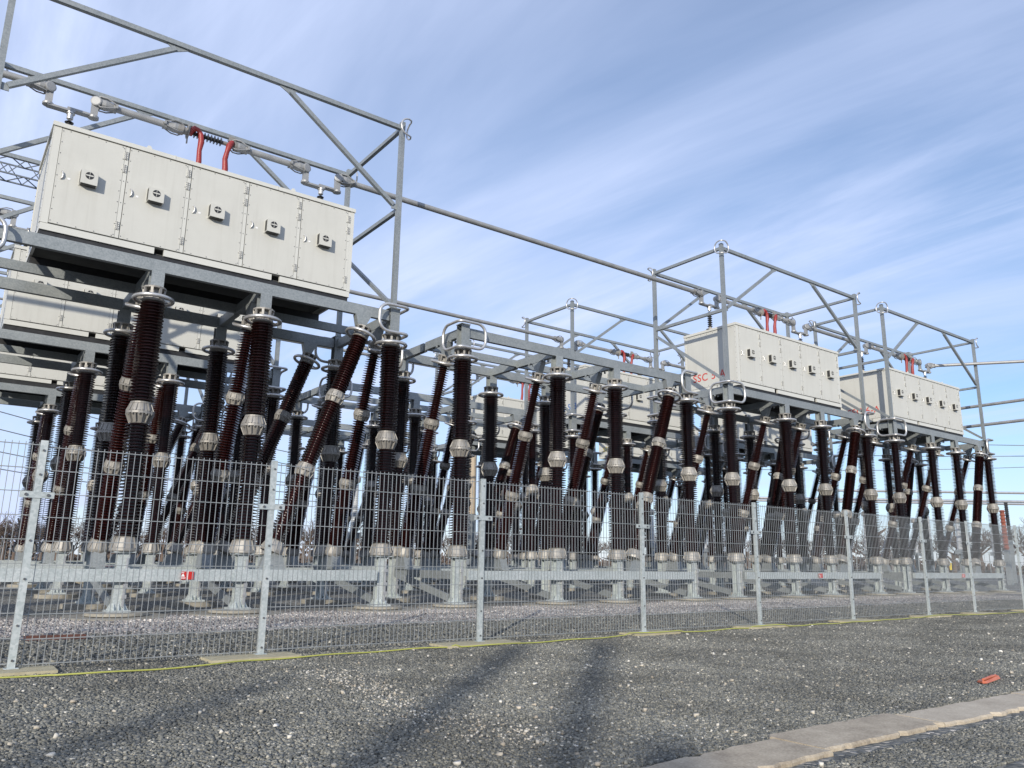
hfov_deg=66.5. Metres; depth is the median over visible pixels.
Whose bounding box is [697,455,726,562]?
brace insulator
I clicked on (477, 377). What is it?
roof insulator
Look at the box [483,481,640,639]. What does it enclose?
panel
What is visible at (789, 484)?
post insulator
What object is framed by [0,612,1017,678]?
earth cable
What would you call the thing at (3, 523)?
bare tree
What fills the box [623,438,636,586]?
post insulator
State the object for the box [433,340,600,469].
platform frame
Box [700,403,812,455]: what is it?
equipment cabinet
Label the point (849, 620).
base board
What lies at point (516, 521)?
post insulator
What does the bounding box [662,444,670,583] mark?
post insulator
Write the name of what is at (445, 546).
bare tree
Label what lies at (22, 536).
brace insulator
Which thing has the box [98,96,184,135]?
busbar tube
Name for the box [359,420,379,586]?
post insulator
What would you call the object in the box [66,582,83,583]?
concrete footing
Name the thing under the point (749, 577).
pedestal bracing
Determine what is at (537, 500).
brace insulator
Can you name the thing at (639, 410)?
equipment cabinet
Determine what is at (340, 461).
post insulator
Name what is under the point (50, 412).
post insulator
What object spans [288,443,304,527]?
post insulator
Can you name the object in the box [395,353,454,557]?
brace insulator
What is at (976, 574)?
pedestal bracing
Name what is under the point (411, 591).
concrete footing
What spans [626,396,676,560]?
brace insulator
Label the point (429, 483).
post insulator
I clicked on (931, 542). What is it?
bus support
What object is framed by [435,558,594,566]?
pedestal bracing
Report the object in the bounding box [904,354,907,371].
insulated lead
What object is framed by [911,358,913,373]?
insulated lead
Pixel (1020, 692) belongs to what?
concrete slab
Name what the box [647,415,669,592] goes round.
post insulator
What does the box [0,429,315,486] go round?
overhead wire
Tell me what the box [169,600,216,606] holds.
concrete footing
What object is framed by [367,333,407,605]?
post insulator
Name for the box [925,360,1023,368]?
busbar tube
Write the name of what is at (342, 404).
post insulator
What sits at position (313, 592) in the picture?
concrete footing
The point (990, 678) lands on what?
plastic offcut
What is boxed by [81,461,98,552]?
brace insulator
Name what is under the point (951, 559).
bare tree
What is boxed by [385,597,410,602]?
concrete footing
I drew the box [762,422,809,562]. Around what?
brace insulator
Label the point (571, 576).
pedestal bracing
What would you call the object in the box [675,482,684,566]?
post insulator
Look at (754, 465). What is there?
brace insulator
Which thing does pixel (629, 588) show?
concrete footing
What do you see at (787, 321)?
busbar tube
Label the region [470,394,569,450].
equipment cabinet
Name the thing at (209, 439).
post insulator
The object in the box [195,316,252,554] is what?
brace insulator
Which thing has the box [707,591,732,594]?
concrete footing
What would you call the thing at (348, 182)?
busbar tube
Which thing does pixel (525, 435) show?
brace insulator
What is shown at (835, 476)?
brace insulator
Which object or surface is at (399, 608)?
concrete footing
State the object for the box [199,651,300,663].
base board
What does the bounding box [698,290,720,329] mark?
roof insulator
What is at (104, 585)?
concrete footing
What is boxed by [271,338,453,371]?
busbar tube
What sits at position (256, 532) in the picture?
bare tree
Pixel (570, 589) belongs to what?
concrete footing
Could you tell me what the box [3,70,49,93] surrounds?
busbar tube
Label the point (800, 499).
post insulator
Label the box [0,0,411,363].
platform frame
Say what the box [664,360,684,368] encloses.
busbar tube
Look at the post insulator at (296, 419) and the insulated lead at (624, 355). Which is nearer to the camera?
the post insulator at (296, 419)
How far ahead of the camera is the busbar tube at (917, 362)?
38.44 m
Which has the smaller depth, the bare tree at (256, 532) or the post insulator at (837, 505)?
the post insulator at (837, 505)
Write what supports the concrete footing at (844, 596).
on the ground
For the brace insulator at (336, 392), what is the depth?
17.60 m
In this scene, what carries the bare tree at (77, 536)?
on the ground
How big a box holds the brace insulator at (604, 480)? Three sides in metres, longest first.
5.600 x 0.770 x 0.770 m
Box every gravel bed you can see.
[0,593,1022,640]
[0,599,1023,667]
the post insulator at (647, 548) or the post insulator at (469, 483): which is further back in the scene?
the post insulator at (647, 548)
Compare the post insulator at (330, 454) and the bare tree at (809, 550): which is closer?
the post insulator at (330, 454)
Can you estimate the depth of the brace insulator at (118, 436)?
16.77 m
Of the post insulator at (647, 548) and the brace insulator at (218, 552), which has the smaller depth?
the brace insulator at (218, 552)
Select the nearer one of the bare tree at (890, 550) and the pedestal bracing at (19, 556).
the pedestal bracing at (19, 556)
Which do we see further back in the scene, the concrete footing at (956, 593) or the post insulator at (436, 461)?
the post insulator at (436, 461)
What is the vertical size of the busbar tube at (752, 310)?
0.285 m
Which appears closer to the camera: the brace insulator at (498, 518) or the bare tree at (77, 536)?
the brace insulator at (498, 518)
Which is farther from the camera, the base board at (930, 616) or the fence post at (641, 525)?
the base board at (930, 616)
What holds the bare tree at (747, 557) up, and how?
on the ground
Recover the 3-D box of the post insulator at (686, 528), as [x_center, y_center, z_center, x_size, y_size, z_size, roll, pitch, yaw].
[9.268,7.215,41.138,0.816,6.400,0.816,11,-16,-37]
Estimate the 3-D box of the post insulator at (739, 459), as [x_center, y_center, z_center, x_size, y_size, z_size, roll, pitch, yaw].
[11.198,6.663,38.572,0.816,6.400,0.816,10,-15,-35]
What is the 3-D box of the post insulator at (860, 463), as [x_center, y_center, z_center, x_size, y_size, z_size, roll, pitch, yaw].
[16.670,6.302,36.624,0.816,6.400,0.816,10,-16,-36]
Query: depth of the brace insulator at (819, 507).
42.45 m
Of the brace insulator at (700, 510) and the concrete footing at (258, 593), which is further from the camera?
the brace insulator at (700, 510)
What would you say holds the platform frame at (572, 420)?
on the post insulator at (572, 437)
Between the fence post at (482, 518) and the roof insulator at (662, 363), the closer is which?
the fence post at (482, 518)
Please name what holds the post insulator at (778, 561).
on the concrete footing
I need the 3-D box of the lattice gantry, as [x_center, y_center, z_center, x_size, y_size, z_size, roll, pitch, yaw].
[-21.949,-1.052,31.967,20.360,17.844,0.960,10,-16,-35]
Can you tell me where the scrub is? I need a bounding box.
[0,511,1023,574]
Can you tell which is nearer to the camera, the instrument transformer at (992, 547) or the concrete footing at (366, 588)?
the concrete footing at (366, 588)
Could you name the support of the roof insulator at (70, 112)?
on the equipment cabinet at (100, 190)
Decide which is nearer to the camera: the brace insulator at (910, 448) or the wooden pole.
the brace insulator at (910, 448)
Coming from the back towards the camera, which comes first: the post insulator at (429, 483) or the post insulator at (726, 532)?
the post insulator at (726, 532)
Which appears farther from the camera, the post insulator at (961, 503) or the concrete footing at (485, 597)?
the post insulator at (961, 503)
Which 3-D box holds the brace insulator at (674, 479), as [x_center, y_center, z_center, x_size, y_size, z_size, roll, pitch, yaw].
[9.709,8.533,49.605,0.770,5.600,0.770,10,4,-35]
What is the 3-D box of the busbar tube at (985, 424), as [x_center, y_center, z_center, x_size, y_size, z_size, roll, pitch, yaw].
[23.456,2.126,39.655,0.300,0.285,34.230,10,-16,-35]
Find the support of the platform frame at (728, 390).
on the post insulator at (789, 484)
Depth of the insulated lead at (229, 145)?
18.93 m
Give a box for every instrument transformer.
[347,476,364,563]
[649,509,655,556]
[703,546,708,566]
[861,512,868,570]
[910,519,920,571]
[954,518,965,578]
[989,524,996,572]
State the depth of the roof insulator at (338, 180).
20.39 m
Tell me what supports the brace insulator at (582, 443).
attached to the pedestal bracing at (571, 576)
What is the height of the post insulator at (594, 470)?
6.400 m
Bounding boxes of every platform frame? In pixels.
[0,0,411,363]
[0,153,287,400]
[0,245,205,432]
[224,419,437,453]
[293,376,539,436]
[399,319,698,409]
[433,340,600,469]
[522,298,710,456]
[589,404,711,481]
[647,240,875,440]
[678,354,836,467]
[809,302,994,461]
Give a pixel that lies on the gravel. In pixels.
(977, 746)
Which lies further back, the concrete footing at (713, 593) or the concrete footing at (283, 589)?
the concrete footing at (713, 593)
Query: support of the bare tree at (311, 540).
on the ground
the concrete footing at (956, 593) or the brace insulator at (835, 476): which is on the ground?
the concrete footing at (956, 593)
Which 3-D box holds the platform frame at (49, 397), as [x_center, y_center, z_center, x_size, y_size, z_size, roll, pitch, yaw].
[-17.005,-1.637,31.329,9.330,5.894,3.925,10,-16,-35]
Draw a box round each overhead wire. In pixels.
[0,411,317,478]
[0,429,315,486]
[0,451,314,494]
[1,469,316,501]
[763,467,1022,470]
[873,455,1013,456]
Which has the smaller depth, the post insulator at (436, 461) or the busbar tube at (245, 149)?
the busbar tube at (245, 149)
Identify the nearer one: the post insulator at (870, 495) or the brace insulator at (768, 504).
the post insulator at (870, 495)
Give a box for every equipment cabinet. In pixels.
[0,244,245,373]
[0,352,177,402]
[26,120,355,320]
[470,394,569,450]
[550,364,682,435]
[599,429,698,464]
[683,322,841,411]
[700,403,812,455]
[839,367,963,438]
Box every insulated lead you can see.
[189,126,203,162]
[222,140,234,170]
[519,382,523,399]
[528,384,531,399]
[621,350,625,371]
[763,309,768,330]
[773,314,777,333]
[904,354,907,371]
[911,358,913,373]
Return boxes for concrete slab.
[643,739,832,767]
[769,713,943,751]
[896,693,1023,726]
[1011,690,1023,694]
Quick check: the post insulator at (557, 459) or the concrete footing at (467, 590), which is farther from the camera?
the concrete footing at (467, 590)
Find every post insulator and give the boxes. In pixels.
[12,416,40,556]
[17,404,60,583]
[33,381,74,588]
[47,361,102,593]
[75,322,134,603]
[79,422,100,561]
[102,284,174,612]
[138,373,184,592]
[163,431,190,554]
[181,421,202,583]
[182,339,235,601]
[213,455,232,554]
[218,409,245,586]
[224,307,281,609]
[249,388,284,591]
[276,410,307,587]
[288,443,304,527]
[311,359,341,599]
[311,445,323,582]
[312,402,344,590]
[331,447,347,517]
[358,440,369,582]
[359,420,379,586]
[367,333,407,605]
[385,370,415,597]
[400,408,425,589]
[414,426,427,580]
[421,447,437,581]
[429,457,440,579]
[444,347,477,603]
[463,416,476,588]
[467,451,474,581]
[475,462,482,538]
[478,386,503,595]
[478,435,484,478]
[509,514,514,565]
[511,474,521,565]
[519,444,528,581]
[524,425,539,587]
[535,395,552,591]
[543,367,571,601]
[564,431,579,587]
[576,493,584,581]
[582,473,590,553]
[589,465,601,580]
[601,378,627,599]
[605,411,627,593]
[605,452,611,582]
[621,469,625,580]
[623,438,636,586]
[645,516,651,566]
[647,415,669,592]
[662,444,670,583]
[674,393,702,597]
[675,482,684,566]
[678,461,686,583]
[703,450,716,584]
[706,424,726,591]
[717,402,746,596]
[720,465,731,582]
[736,454,746,585]
[739,430,764,590]
[766,460,787,585]
[773,413,804,595]
[783,504,789,569]
[791,438,810,589]
[800,463,812,584]
[810,420,841,594]
[813,444,839,589]
[829,468,843,584]
[858,450,874,588]
[860,429,887,593]
[878,454,902,588]
[884,435,915,592]
[914,460,934,584]
[921,442,952,591]
[946,447,974,590]
[983,454,1008,590]
[999,510,1013,583]
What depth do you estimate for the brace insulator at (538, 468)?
43.15 m
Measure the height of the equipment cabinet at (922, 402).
2.647 m
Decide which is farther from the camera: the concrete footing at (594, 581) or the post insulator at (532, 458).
the concrete footing at (594, 581)
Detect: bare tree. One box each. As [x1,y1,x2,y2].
[0,511,14,530]
[0,518,19,559]
[0,523,42,559]
[4,515,44,541]
[17,524,75,559]
[38,516,83,560]
[69,530,83,560]
[73,515,84,533]
[140,526,185,561]
[162,528,187,541]
[251,518,274,543]
[281,519,314,562]
[301,527,330,547]
[345,537,361,563]
[442,535,451,563]
[598,541,608,551]
[744,541,750,568]
[808,535,834,557]
[835,528,884,570]
[879,533,899,569]
[918,533,970,572]
[949,527,991,551]
[970,530,1002,572]
[983,519,1023,554]
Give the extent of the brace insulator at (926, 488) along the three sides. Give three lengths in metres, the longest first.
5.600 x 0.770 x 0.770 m
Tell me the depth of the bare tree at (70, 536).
103.84 m
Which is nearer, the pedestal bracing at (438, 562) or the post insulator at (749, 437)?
the post insulator at (749, 437)
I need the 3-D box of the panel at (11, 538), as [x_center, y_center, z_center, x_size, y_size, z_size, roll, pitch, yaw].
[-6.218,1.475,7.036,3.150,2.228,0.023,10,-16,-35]
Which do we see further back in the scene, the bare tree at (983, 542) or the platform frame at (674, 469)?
the bare tree at (983, 542)
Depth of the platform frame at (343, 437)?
36.89 m
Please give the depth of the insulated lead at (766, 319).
31.34 m
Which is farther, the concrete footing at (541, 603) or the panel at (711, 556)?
the concrete footing at (541, 603)
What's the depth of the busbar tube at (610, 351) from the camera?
36.90 m
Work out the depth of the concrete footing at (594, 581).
42.54 m
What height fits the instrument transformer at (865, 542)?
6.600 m
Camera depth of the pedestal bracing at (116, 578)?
16.19 m
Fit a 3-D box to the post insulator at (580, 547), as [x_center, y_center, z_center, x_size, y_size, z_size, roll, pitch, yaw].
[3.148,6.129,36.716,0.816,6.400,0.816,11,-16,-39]
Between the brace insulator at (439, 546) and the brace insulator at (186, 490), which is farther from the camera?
the brace insulator at (439, 546)
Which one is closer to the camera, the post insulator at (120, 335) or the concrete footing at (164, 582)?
the post insulator at (120, 335)
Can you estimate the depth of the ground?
19.70 m
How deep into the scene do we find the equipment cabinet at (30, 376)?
29.01 m
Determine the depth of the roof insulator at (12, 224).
23.22 m
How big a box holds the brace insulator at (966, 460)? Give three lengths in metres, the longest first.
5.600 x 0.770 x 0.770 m
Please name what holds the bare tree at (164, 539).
on the ground
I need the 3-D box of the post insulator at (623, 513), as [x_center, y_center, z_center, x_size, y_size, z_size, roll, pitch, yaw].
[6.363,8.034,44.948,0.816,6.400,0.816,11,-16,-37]
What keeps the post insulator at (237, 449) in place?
on the concrete footing
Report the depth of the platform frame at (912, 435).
36.19 m
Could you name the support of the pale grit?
on the ground
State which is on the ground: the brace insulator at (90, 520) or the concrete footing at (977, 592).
the concrete footing at (977, 592)
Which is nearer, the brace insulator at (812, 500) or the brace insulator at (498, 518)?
the brace insulator at (498, 518)
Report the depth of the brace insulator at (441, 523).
32.21 m
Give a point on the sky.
(874, 149)
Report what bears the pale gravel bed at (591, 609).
on the ground
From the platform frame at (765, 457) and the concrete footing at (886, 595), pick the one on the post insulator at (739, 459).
the platform frame at (765, 457)
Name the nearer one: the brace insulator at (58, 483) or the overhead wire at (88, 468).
the brace insulator at (58, 483)
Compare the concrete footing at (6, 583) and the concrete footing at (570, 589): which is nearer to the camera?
the concrete footing at (6, 583)
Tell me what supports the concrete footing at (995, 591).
on the ground
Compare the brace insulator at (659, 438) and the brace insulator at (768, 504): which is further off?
the brace insulator at (768, 504)
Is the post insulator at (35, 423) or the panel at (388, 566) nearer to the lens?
the panel at (388, 566)
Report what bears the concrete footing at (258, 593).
on the ground
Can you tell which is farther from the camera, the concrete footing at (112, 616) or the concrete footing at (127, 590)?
the concrete footing at (127, 590)
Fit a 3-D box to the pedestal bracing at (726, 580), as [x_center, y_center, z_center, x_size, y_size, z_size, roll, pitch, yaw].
[13.669,10.064,41.799,8.890,1.144,3.751,10,-16,-35]
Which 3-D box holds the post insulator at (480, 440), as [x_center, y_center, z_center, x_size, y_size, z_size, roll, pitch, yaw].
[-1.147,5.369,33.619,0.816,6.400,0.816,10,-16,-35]
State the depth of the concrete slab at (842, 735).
5.40 m
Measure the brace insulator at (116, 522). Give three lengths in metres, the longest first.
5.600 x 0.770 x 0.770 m
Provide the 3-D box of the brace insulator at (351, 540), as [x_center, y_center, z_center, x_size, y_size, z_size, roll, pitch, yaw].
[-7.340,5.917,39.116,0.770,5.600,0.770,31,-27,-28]
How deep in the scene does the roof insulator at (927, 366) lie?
38.84 m
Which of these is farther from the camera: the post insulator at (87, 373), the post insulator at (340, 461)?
the post insulator at (340, 461)
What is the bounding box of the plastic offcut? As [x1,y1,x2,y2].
[977,674,999,683]
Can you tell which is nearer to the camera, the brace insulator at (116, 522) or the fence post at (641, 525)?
the fence post at (641, 525)
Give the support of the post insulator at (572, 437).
on the concrete footing at (570, 589)
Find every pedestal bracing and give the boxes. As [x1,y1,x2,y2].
[0,552,184,563]
[0,552,377,606]
[1,552,255,588]
[248,556,413,577]
[285,555,530,588]
[394,556,693,600]
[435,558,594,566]
[526,560,713,585]
[599,561,706,568]
[666,560,881,594]
[697,562,826,583]
[847,564,1003,590]
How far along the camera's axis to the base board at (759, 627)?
14.29 m
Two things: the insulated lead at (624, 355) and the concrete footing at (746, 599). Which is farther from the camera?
the insulated lead at (624, 355)
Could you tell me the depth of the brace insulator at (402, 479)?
36.90 m
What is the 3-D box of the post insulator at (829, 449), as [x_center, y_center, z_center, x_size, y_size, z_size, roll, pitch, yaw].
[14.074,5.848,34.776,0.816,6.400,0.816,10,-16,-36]
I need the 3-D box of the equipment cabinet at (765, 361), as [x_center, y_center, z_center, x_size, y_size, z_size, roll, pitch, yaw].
[10.016,-0.376,30.746,6.620,2.647,2.610,10,-16,-35]
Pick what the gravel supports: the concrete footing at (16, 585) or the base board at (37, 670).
the base board at (37, 670)
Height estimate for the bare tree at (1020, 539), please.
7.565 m
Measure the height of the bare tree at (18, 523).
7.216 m
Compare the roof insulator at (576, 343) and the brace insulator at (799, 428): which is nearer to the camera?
the brace insulator at (799, 428)
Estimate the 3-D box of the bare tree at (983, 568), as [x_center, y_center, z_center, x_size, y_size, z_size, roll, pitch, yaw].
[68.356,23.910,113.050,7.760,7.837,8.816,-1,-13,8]
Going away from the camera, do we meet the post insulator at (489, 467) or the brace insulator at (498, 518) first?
the post insulator at (489, 467)
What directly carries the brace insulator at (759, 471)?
attached to the pedestal bracing at (726, 580)
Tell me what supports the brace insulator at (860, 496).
attached to the pedestal bracing at (976, 574)
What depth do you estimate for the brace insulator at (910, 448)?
35.46 m
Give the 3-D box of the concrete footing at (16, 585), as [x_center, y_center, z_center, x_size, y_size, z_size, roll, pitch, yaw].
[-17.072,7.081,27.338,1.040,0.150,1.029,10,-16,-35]
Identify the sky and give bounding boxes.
[0,0,1023,566]
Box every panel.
[0,439,39,666]
[15,446,270,666]
[264,463,479,650]
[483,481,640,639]
[644,495,757,630]
[756,505,850,622]
[847,512,926,617]
[922,518,973,613]
[968,523,1022,610]
[1016,526,1023,607]
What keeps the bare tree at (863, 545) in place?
on the ground
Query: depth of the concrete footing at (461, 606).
18.59 m
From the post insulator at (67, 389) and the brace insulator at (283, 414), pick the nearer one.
the brace insulator at (283, 414)
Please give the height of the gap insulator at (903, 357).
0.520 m
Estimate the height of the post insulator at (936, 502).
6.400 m
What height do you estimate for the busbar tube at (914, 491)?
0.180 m
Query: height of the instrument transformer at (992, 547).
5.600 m
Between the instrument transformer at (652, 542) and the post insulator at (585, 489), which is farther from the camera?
the instrument transformer at (652, 542)
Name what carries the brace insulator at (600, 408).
attached to the pedestal bracing at (571, 576)
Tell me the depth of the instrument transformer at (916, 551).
87.55 m
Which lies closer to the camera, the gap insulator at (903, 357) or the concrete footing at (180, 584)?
the concrete footing at (180, 584)
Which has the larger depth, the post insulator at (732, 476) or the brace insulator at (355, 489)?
the brace insulator at (355, 489)
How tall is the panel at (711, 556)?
2.228 m
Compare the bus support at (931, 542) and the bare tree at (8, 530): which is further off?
the bare tree at (8, 530)
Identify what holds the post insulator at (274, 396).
on the concrete footing at (258, 593)
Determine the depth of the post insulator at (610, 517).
37.95 m
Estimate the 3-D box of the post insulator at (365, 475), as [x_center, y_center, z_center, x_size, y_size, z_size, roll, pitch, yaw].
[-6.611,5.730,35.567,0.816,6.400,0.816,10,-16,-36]
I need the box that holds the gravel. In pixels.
[0,610,1023,767]
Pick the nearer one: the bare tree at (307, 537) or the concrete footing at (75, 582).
the concrete footing at (75, 582)
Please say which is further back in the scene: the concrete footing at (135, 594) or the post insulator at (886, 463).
the post insulator at (886, 463)
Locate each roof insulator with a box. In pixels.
[8,210,29,246]
[42,81,101,124]
[301,163,342,198]
[470,375,479,395]
[559,337,579,368]
[648,357,665,370]
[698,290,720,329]
[791,320,809,340]
[854,343,869,371]
[918,360,931,377]
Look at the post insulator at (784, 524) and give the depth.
45.84 m
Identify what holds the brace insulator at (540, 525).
attached to the pedestal bracing at (585, 564)
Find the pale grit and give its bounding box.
[292,667,599,752]
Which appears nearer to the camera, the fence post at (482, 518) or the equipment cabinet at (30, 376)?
the fence post at (482, 518)
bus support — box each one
[926,504,935,579]
[1004,503,1017,582]
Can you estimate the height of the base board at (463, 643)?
0.050 m
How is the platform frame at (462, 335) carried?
on the post insulator at (557, 459)
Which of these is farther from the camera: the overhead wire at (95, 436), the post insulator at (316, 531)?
the overhead wire at (95, 436)
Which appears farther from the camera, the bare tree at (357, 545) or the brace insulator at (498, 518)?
the bare tree at (357, 545)
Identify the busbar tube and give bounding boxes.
[0,207,13,218]
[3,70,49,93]
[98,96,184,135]
[231,139,305,173]
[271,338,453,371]
[340,173,701,296]
[349,290,561,342]
[479,375,516,383]
[578,340,617,354]
[633,353,650,362]
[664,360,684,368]
[719,295,759,314]
[757,499,1023,504]
[758,497,1023,502]
[773,313,794,325]
[808,323,855,344]
[812,419,1023,446]
[813,398,1023,430]
[817,489,1023,493]
[864,343,900,358]
[909,357,920,364]
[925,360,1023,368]
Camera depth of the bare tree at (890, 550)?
126.66 m
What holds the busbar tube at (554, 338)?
attached to the roof insulator
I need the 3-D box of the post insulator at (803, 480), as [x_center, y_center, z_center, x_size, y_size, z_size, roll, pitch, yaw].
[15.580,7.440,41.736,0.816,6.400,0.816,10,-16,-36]
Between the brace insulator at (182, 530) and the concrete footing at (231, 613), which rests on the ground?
the concrete footing at (231, 613)
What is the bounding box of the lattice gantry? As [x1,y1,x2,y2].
[0,157,231,555]
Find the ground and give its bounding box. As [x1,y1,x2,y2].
[0,554,1023,767]
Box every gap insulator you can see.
[176,123,237,151]
[614,349,634,358]
[757,308,778,319]
[898,353,914,362]
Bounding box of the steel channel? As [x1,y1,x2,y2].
[23,634,85,641]
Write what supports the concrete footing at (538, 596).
on the ground
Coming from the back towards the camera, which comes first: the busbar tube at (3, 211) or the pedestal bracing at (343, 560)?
the pedestal bracing at (343, 560)
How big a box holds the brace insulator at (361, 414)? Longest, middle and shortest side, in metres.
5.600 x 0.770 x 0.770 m
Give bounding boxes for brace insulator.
[14,406,57,552]
[40,366,96,552]
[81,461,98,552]
[87,296,141,552]
[106,448,157,553]
[131,377,162,553]
[140,401,227,549]
[146,416,190,506]
[165,382,247,553]
[167,423,197,553]
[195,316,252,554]
[216,352,319,554]
[217,438,245,553]
[260,324,375,554]
[286,399,324,555]
[324,340,381,556]
[341,442,366,556]
[344,460,379,556]
[368,418,409,555]
[388,447,409,532]
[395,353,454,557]
[399,465,416,541]
[420,418,453,558]
[432,431,478,558]
[437,454,453,558]
[471,421,522,557]
[492,371,549,558]
[493,428,521,546]
[493,459,504,531]
[519,460,540,552]
[535,439,567,554]
[536,481,541,517]
[562,382,605,548]
[564,402,608,558]
[583,443,609,560]
[597,478,609,545]
[622,444,651,549]
[626,387,680,559]
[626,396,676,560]
[652,475,679,560]
[655,480,676,545]
[668,404,718,561]
[668,481,684,553]
[695,480,705,538]
[696,478,712,549]
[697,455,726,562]
[726,415,774,559]
[743,460,767,545]
[759,472,772,553]
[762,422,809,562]
[762,436,792,561]
[797,468,820,554]
[810,431,849,563]
[811,466,831,562]
[836,425,865,563]
[849,437,882,552]
[881,444,919,564]
[899,457,918,557]
[908,450,943,564]
[936,454,974,561]
[970,450,988,565]
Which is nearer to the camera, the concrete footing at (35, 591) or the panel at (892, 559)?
the panel at (892, 559)
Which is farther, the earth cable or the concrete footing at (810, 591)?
the concrete footing at (810, 591)
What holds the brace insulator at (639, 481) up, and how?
attached to the pedestal bracing at (585, 564)
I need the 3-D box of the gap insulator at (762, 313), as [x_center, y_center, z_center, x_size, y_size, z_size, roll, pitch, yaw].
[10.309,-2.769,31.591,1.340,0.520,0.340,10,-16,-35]
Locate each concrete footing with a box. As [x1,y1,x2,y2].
[0,582,30,584]
[7,584,36,587]
[26,590,49,593]
[34,593,77,598]
[60,602,106,608]
[60,610,168,620]
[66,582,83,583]
[79,583,110,586]
[105,589,139,592]
[126,592,165,596]
[153,581,178,583]
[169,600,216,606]
[172,583,188,585]
[189,608,282,617]
[246,591,274,595]
[269,587,298,590]
[301,598,340,603]
[304,590,336,594]
[338,605,418,612]
[351,582,373,584]
[356,586,372,589]
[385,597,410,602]
[397,589,422,592]
[417,603,492,609]
[448,589,475,592]
[470,595,503,599]
[522,600,590,606]
[529,594,546,598]
[563,587,585,590]
[585,599,648,604]
[586,581,603,582]
[605,593,633,596]
[624,587,640,589]
[648,592,677,595]
[664,597,723,602]
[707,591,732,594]
[712,596,765,600]
[744,591,770,593]
[770,595,823,599]
[801,590,817,592]
[809,595,859,597]
[854,593,903,596]
[892,592,933,595]
[924,592,964,594]
[957,591,994,593]
[987,590,1021,593]
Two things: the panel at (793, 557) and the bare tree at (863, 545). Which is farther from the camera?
the bare tree at (863, 545)
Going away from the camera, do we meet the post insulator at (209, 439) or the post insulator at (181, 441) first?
the post insulator at (209, 439)
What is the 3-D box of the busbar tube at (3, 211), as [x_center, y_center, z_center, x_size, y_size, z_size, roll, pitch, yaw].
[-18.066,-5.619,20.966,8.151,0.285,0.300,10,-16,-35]
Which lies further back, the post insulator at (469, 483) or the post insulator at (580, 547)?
the post insulator at (580, 547)
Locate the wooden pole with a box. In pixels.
[467,455,476,564]
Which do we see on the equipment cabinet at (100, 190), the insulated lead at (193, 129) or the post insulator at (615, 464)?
the insulated lead at (193, 129)
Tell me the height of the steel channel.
0.070 m
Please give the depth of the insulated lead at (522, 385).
44.02 m
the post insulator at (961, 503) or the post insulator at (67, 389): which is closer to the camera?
the post insulator at (67, 389)
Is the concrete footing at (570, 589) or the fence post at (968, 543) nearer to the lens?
the fence post at (968, 543)
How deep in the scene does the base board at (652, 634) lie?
12.61 m
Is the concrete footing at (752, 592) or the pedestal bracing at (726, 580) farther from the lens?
the pedestal bracing at (726, 580)
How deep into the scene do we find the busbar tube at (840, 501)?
65.46 m
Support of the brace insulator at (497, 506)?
attached to the pedestal bracing at (438, 562)
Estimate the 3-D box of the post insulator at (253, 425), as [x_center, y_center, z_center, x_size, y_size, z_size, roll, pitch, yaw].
[-5.557,1.474,16.648,0.816,6.400,0.816,10,-16,-36]
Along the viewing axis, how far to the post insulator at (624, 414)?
27.29 m
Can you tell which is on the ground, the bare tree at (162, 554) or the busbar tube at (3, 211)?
the bare tree at (162, 554)
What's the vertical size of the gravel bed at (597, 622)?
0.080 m
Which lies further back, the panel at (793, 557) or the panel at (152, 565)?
the panel at (793, 557)
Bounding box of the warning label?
[181,572,193,579]
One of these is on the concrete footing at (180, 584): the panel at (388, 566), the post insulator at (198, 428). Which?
the post insulator at (198, 428)
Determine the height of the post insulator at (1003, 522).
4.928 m
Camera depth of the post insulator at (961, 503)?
35.50 m
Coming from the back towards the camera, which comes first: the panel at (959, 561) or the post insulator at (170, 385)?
the post insulator at (170, 385)
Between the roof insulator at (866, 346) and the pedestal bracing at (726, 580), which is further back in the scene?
the pedestal bracing at (726, 580)
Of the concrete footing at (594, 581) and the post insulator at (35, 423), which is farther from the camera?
the concrete footing at (594, 581)
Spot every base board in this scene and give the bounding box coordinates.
[0,665,57,676]
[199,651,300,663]
[429,639,519,648]
[619,630,680,636]
[730,623,792,628]
[827,618,876,622]
[909,614,951,617]
[960,611,995,613]
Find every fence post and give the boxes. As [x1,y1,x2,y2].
[2,440,54,669]
[253,460,284,654]
[474,479,491,641]
[636,492,649,631]
[751,502,764,624]
[844,510,856,619]
[918,517,930,614]
[964,521,976,611]
[1013,525,1023,606]
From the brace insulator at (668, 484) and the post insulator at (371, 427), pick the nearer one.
the post insulator at (371, 427)
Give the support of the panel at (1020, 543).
attached to the fence post at (1018, 559)
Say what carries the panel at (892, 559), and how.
attached to the fence post at (847, 536)
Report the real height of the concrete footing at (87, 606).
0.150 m
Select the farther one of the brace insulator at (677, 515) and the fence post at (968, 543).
the brace insulator at (677, 515)
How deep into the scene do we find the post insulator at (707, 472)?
37.34 m
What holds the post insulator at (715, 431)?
on the concrete footing at (713, 593)
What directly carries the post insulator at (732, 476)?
on the concrete footing at (746, 599)
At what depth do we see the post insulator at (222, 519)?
34.75 m
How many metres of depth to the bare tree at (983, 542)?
103.74 m

